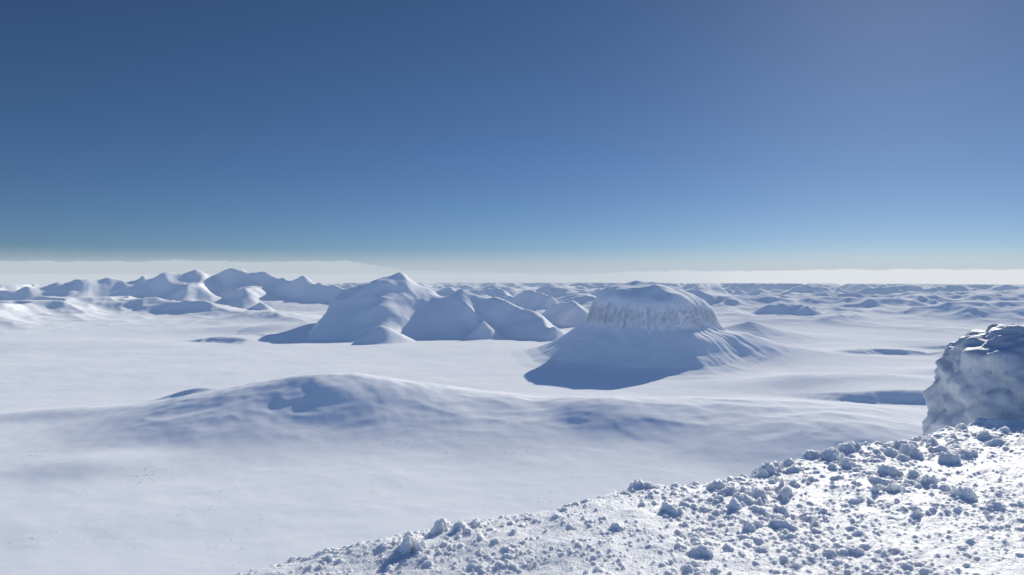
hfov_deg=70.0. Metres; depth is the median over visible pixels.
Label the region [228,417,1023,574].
summit snow
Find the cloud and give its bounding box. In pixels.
[0,259,1023,285]
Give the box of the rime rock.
[922,323,1023,436]
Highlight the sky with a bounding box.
[0,0,1023,262]
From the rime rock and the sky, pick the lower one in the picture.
the rime rock
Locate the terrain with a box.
[0,268,1023,574]
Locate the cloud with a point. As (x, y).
(37, 272)
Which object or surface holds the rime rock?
on the terrain
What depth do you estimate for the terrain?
4942.69 m

